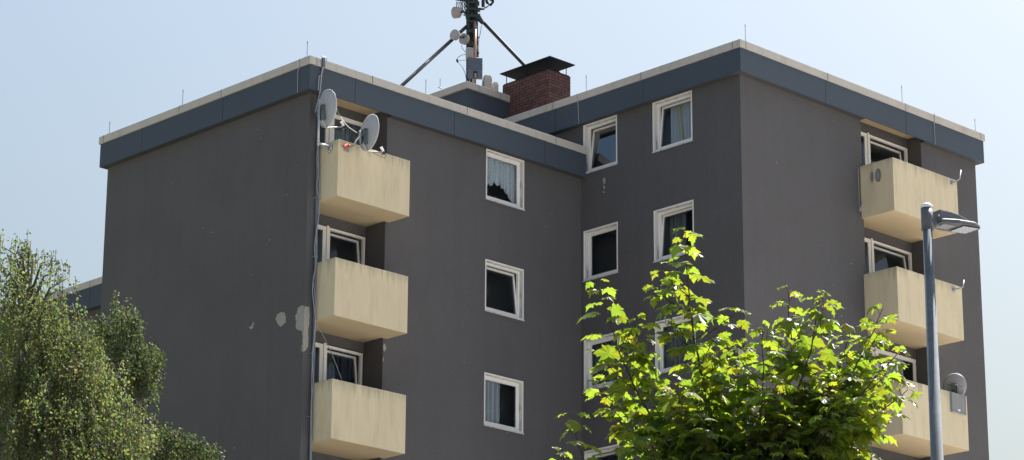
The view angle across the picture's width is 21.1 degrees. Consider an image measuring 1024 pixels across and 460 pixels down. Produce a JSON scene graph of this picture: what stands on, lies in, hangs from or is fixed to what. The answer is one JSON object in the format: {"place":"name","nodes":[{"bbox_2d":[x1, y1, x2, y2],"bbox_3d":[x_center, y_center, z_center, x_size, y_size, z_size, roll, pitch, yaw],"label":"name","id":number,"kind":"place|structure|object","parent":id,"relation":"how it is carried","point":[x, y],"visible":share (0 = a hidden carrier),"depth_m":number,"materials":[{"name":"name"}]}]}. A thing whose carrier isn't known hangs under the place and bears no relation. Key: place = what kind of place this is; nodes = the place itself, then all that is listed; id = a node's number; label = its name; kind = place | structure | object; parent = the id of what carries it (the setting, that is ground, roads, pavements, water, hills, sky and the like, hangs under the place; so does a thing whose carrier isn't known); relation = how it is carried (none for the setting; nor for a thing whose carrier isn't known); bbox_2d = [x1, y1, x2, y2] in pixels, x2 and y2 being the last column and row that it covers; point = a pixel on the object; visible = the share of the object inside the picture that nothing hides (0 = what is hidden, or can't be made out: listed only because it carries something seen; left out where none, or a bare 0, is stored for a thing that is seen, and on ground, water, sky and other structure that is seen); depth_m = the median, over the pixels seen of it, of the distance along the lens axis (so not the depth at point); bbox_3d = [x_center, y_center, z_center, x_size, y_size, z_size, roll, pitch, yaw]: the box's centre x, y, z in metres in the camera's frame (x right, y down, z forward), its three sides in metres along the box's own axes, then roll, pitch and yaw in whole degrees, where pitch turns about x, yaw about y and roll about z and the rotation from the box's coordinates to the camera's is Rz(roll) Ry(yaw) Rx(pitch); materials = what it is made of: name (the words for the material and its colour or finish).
{"place":"outdoors","nodes":[
{"label":"outdoors","id":0,"kind":"place"},
{"bbox_2d":[0,0,1023,459],"label":"sky","id":1,"kind":"structure","parent":0,"point":[69,69],"materials":[{"name":"blue"}]},
{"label":"road","id":2,"kind":"structure","parent":0,"visible":0},
{"bbox_2d":[0,229,180,459],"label":"birch tree","id":3,"kind":"object","parent":2,"relation":"on","point":[26,433],"visible":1,"depth_m":34.50,"materials":[{"name":"green plant"}]},
{"bbox_2d":[59,290,225,459],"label":"birch tree","id":4,"kind":"object","parent":2,"relation":"on","point":[138,365],"visible":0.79,"depth_m":39.01,"materials":[{"name":"green plant"}]},
{"bbox_2d":[549,227,922,459],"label":"maple tree","id":5,"kind":"object","parent":2,"relation":"on","point":[831,414],"visible":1,"depth_m":17.36,"materials":[{"name":"green plant"}]},
{"bbox_2d":[920,202,979,459],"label":"street lamp","id":6,"kind":"object","parent":2,"relation":"on","point":[941,220],"visible":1,"depth_m":20.74,"materials":[{"name":"grey metal"}]},
{"bbox_3d":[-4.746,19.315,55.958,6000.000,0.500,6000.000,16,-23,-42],"label":"ground","id":7,"kind":"structure","parent":0,"visible":0},
{"bbox_2d":[0,26,988,459],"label":"apartment building","id":8,"kind":"structure","parent":7,"relation":"on","point":[470,238],"depth_m":65.76,"materials":[{"name":"grey paint"}]},
{"bbox_2d":[310,148,318,459],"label":"cable","id":9,"kind":"object","parent":8,"relation":"hanging from","point":[313,305],"visible":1,"depth_m":61.53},
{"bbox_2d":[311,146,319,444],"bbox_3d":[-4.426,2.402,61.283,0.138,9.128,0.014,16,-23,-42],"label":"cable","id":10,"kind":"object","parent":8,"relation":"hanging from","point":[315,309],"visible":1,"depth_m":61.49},
{"bbox_2d":[314,342,322,382],"bbox_3d":[-4.638,3.517,61.965,0.890,2.122,0.165,16,-23,-42],"label":"balcony door","id":11,"kind":"structure","parent":8,"relation":"in","point":[318,373],"depth_m":62.32,"materials":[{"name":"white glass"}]},
{"bbox_2d":[318,224,326,260],"bbox_3d":[-4.590,0.823,62.767,0.794,2.044,0.070,16,-23,-42],"label":"balcony door","id":12,"kind":"structure","parent":8,"relation":"in","point":[323,233],"depth_m":63.15,"materials":[{"name":"white plastic"}]},
{"bbox_2d":[322,343,325,380],"bbox_3d":[-3.879,3.706,62.597,1.218,2.100,0.095,16,-23,-42],"label":"door panel","id":13,"kind":"structure","parent":8,"relation":"in","point":[324,344],"depth_m":62.37,"materials":[{"name":"white plastic"}]},
{"bbox_2d":[324,128,328,143],"bbox_3d":[-4.576,-1.850,63.599,0.794,2.044,0.070,16,-23,-42],"label":"balcony door","id":14,"kind":"structure","parent":8,"relation":"in","point":[326,131],"depth_m":63.92,"materials":[{"name":"white plastic"}]},
{"bbox_2d":[326,225,328,259],"bbox_3d":[-3.864,1.033,63.428,1.218,2.100,0.095,16,-23,-42],"label":"door panel","id":15,"kind":"structure","parent":8,"relation":"in","point":[327,230],"depth_m":63.19,"materials":[{"name":"white plastic"}]},
{"bbox_2d":[316,325,341,379],"bbox_3d":[-4.078,2.737,61.250,0.629,1.290,0.165,-2,-17,6],"label":"cable","id":16,"kind":"object","parent":8,"relation":"attached to","point":[330,351],"visible":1,"depth_m":61.33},
{"bbox_2d":[329,124,331,141],"bbox_3d":[-3.849,-1.641,64.260,1.218,2.100,0.095,16,-23,-42],"label":"door panel","id":17,"kind":"structure","parent":8,"relation":"in","point":[330,129],"depth_m":63.99,"materials":[{"name":"white plastic"}]},
{"bbox_2d":[317,89,346,152],"bbox_3d":[-4.193,-2.461,62.576,0.664,1.485,0.701,-5,-18,16],"label":"satellite dish","id":18,"kind":"object","parent":8,"relation":"attached to","point":[327,108],"visible":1,"depth_m":62.40,"materials":[{"name":"white plastic"}]},
{"bbox_2d":[325,345,362,384],"bbox_3d":[-3.950,3.507,62.760,1.230,1.622,0.285,16,-23,-42],"label":"window","id":19,"kind":"structure","parent":8,"relation":"in","point":[346,360],"depth_m":63.05,"materials":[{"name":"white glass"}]},
{"bbox_2d":[328,228,364,264],"bbox_3d":[-3.917,0.817,63.577,1.134,1.544,0.233,16,-23,-42],"label":"window","id":20,"kind":"structure","parent":8,"relation":"in","point":[361,238],"depth_m":63.93,"materials":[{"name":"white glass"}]},
{"bbox_2d":[332,115,362,144],"bbox_3d":[-3.875,-1.854,64.379,1.230,1.622,0.154,16,-23,-42],"label":"window","id":21,"kind":"structure","parent":8,"relation":"in","point":[350,136],"depth_m":64.53,"materials":[{"name":"white glass"}]},
{"bbox_2d":[343,114,386,157],"bbox_3d":[-3.353,-2.170,62.483,0.953,0.974,0.628,-1,-17,4],"label":"satellite dish","id":22,"kind":"object","parent":8,"relation":"attached to","point":[368,134],"visible":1,"depth_m":62.33,"materials":[{"name":"white plastic"}]},
{"bbox_2d":[400,0,524,85],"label":"antenna mast","id":23,"kind":"object","parent":8,"relation":"on","point":[470,41],"visible":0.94,"depth_m":75.10,"materials":[{"name":"grey metal"}]},
{"bbox_2d":[482,75,491,88],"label":"air unit","id":24,"kind":"object","parent":8,"relation":"on","point":[487,81],"visible":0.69,"depth_m":74.90,"materials":[{"name":"grey metal"}]},
{"bbox_2d":[492,82,498,91],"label":"air unit","id":25,"kind":"object","parent":8,"relation":"on","point":[495,86],"visible":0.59,"depth_m":75.18,"materials":[{"name":"grey metal"}]},
{"bbox_2d":[483,372,523,433],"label":"window","id":26,"kind":"structure","parent":8,"relation":"in","point":[491,398],"depth_m":65.39,"materials":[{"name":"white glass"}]},
{"bbox_2d":[484,259,524,320],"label":"window","id":27,"kind":"structure","parent":8,"relation":"in","point":[518,293],"depth_m":66.44,"materials":[{"name":"white plastic"}]},
{"bbox_2d":[485,149,524,210],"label":"window","id":28,"kind":"structure","parent":8,"relation":"in","point":[500,168],"depth_m":67.22,"materials":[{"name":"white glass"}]},
{"bbox_2d":[583,115,617,173],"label":"window","id":29,"kind":"structure","parent":8,"relation":"in","point":[586,129],"depth_m":69.00,"materials":[{"name":"white plastic"}]},
{"bbox_2d":[583,222,617,281],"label":"window","id":30,"kind":"structure","parent":8,"relation":"in","point":[588,235],"depth_m":68.13,"materials":[{"name":"white plastic"}]},
{"bbox_2d":[583,332,618,391],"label":"window","id":31,"kind":"structure","parent":8,"relation":"in","point":[590,359],"depth_m":67.32,"materials":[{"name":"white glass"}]},
{"bbox_2d":[584,444,618,459],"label":"window","id":32,"kind":"structure","parent":8,"relation":"in","point":[607,454],"depth_m":66.53,"materials":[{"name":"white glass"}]},
{"bbox_2d":[652,90,692,152],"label":"window","id":33,"kind":"structure","parent":8,"relation":"in","point":[681,111],"depth_m":67.29,"materials":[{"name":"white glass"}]},
{"bbox_2d":[653,200,693,262],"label":"window","id":34,"kind":"structure","parent":8,"relation":"in","point":[677,219],"depth_m":66.58,"materials":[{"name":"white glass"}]},
{"bbox_2d":[655,315,695,373],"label":"window","id":35,"kind":"structure","parent":8,"relation":"in","point":[667,362],"depth_m":65.63,"materials":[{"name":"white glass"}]},
{"bbox_2d":[861,132,867,164],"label":"balcony door","id":36,"kind":"structure","parent":8,"relation":"in","point":[865,149],"depth_m":69.31,"materials":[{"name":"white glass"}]},
{"bbox_2d":[864,237,871,272],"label":"balcony door","id":37,"kind":"structure","parent":8,"relation":"in","point":[869,262],"depth_m":68.46,"materials":[{"name":"white plastic"}]},
{"bbox_2d":[867,132,869,163],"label":"door panel","id":38,"kind":"structure","parent":8,"relation":"in","point":[868,140],"depth_m":69.37,"materials":[{"name":"white plastic"}]},
{"bbox_2d":[871,238,873,271],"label":"door panel","id":39,"kind":"structure","parent":8,"relation":"in","point":[872,253],"depth_m":68.51,"materials":[{"name":"white plastic"}]},
{"bbox_2d":[870,347,874,377],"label":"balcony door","id":40,"kind":"structure","parent":8,"relation":"in","point":[873,352],"depth_m":67.71,"materials":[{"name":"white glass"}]},
{"bbox_2d":[869,135,907,162],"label":"window","id":41,"kind":"structure","parent":8,"relation":"in","point":[870,136],"depth_m":70.22,"materials":[{"name":"white plastic"}]},
{"bbox_2d":[866,240,911,271],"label":"window","id":42,"kind":"structure","parent":8,"relation":"in","point":[909,254],"depth_m":69.44,"materials":[{"name":"white plastic"}]},
{"bbox_2d":[877,348,916,381],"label":"window","id":43,"kind":"structure","parent":8,"relation":"in","point":[879,351],"depth_m":68.59,"materials":[{"name":"white plastic"}]},
{"bbox_2d":[943,373,966,394],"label":"satellite dish","id":44,"kind":"object","parent":8,"relation":"attached to","point":[955,383],"visible":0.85,"depth_m":67.84,"materials":[{"name":"metal"}]},
{"bbox_2d":[950,170,960,184],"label":"antenna bracket","id":45,"kind":"object","parent":8,"relation":"attached to","point":[951,182],"visible":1,"depth_m":69.09,"materials":[{"name":"metal"}]},
{"bbox_2d":[952,280,963,291],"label":"antenna bracket","id":46,"kind":"object","parent":8,"relation":"attached to","point":[953,289],"visible":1,"depth_m":68.18,"materials":[{"name":"metal"}]},
{"bbox_2d":[950,392,966,415],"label":"vent panel","id":47,"kind":"object","parent":8,"relation":"attached to","point":[957,403],"visible":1,"depth_m":67.25,"materials":[{"name":"metal"}]}
]}

